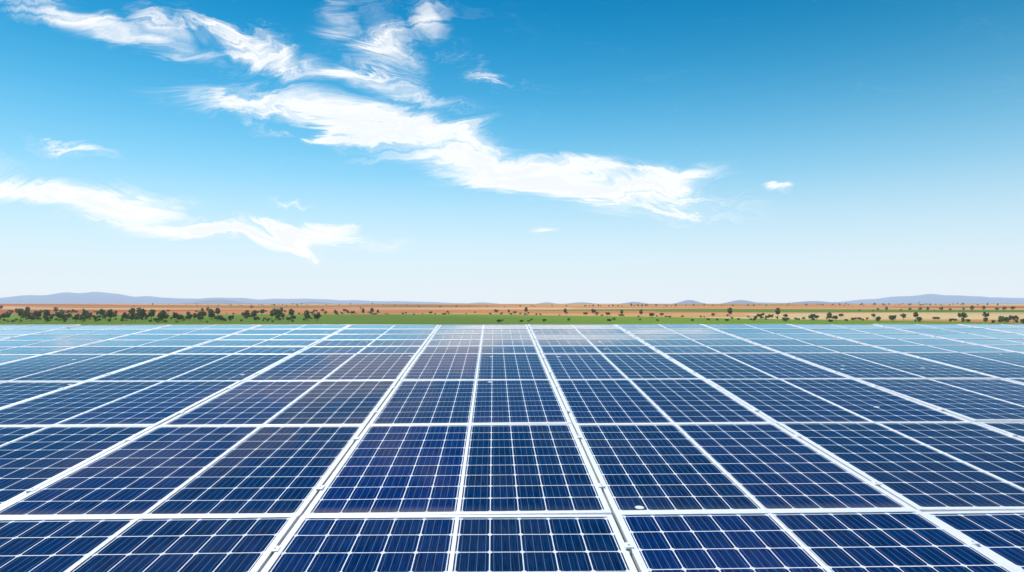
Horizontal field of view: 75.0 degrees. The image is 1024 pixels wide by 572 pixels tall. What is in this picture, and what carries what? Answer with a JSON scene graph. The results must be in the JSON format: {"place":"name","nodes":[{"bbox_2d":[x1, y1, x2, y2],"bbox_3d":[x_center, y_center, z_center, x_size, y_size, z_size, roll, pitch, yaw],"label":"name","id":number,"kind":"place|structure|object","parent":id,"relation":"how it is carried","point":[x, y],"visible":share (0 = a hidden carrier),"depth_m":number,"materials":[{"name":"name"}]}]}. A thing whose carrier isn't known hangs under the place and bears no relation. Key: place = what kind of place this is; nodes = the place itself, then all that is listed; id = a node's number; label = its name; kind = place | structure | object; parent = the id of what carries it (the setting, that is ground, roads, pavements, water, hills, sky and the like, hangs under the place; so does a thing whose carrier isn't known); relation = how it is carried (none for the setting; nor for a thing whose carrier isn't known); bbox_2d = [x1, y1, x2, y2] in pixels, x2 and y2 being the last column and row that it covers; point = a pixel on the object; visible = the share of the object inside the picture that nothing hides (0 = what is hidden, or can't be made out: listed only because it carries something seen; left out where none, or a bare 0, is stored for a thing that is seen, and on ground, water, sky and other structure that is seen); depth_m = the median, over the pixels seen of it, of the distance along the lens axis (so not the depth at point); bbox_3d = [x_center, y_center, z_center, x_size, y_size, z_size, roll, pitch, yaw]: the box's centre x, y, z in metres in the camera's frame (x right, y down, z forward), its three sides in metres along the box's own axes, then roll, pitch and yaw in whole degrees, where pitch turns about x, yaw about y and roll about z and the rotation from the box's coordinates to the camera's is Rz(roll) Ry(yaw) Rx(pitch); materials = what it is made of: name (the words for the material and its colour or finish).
{"place":"outdoors","nodes":[
{"label":"outdoors","id":0,"kind":"place"},
{"bbox_2d":[0,304,1023,571],"bbox_3d":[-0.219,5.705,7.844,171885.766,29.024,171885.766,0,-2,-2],"label":"ground","id":1,"kind":"structure","parent":0,"point":[390,314],"depth_m":1406.48,"materials":[{"name":"green plant"}]},
{"bbox_2d":[16,308,24,318],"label":"tree","id":2,"kind":"object","parent":1,"relation":"on","point":[20,313],"visible":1,"depth_m":881.21,"materials":[{"name":"green plant"}]},
{"bbox_2d":[43,309,49,315],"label":"tree","id":3,"kind":"object","parent":1,"relation":"on","point":[47,312],"visible":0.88,"depth_m":836.58,"materials":[{"name":"green plant"}]},
{"bbox_2d":[56,312,63,317],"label":"tree","id":4,"kind":"object","parent":1,"relation":"on","point":[58,315],"visible":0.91,"depth_m":796.48,"materials":[{"name":"green plant"}]},
{"bbox_2d":[106,310,113,317],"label":"tree","id":5,"kind":"object","parent":1,"relation":"on","point":[109,313],"visible":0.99,"depth_m":777.31,"materials":[{"name":"green plant"}]},
{"bbox_2d":[131,315,139,319],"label":"tree","id":6,"kind":"object","parent":1,"relation":"on","point":[137,317],"visible":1,"depth_m":749.98,"materials":[{"name":"green plant"}]},
{"bbox_2d":[139,309,145,319],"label":"tree","id":7,"kind":"object","parent":1,"relation":"on","point":[142,313],"visible":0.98,"depth_m":850.73,"materials":[{"name":"green plant"}]},
{"bbox_2d":[148,310,154,319],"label":"tree","id":8,"kind":"object","parent":1,"relation":"on","point":[150,314],"visible":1,"depth_m":827.07,"materials":[{"name":"green plant"}]},
{"bbox_2d":[159,313,169,320],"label":"tree","id":9,"kind":"object","parent":1,"relation":"on","point":[163,315],"visible":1,"depth_m":743.85,"materials":[{"name":"green plant"}]},
{"bbox_2d":[274,309,280,315],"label":"tree","id":10,"kind":"object","parent":1,"relation":"on","point":[276,311],"visible":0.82,"depth_m":902.39,"materials":[{"name":"green plant"}]},
{"bbox_2d":[957,312,967,317],"bbox_3d":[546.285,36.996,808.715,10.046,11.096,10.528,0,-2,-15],"label":"bush","id":11,"kind":"object","parent":1,"relation":"on","point":[962,314],"visible":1,"depth_m":807.18,"materials":[{"name":"green plant"}]},
{"bbox_2d":[1000,316,1009,321],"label":"bush","id":12,"kind":"object","parent":1,"relation":"on","point":[1005,318],"visible":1,"depth_m":684.21,"materials":[{"name":"green plant"}]},
{"bbox_2d":[1009,315,1017,319],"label":"bush","id":13,"kind":"object","parent":1,"relation":"on","point":[1013,317],"visible":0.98,"depth_m":737.78,"materials":[{"name":"green plant"}]},
{"bbox_2d":[0,292,1023,303],"bbox_3d":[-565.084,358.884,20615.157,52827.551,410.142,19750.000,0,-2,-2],"label":"mountain range","id":14,"kind":"structure","parent":0,"point":[86,298],"depth_m":20114.09,"materials":[{"name":"stone"}]},
{"bbox_2d":[0,0,1023,303],"label":"sky","id":15,"kind":"structure","parent":0,"point":[446,151],"materials":[{"name":"blue"}]},
{"bbox_2d":[180,300,848,303],"bbox_3d":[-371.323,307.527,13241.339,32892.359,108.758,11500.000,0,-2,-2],"label":"mountain range","id":16,"kind":"structure","parent":0,"point":[316,302],"depth_m":14927.15,"materials":[{"name":"grey stone"}]},
{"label":"solar panel support posts","id":17,"kind":"object","parent":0,"visible":0},
{"bbox_2d":[0,324,1023,571],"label":"solar array","id":18,"kind":"object","parent":17,"relation":"on","point":[502,448],"visible":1,"depth_m":6.00,"materials":[{"name":"glass"}]}
]}

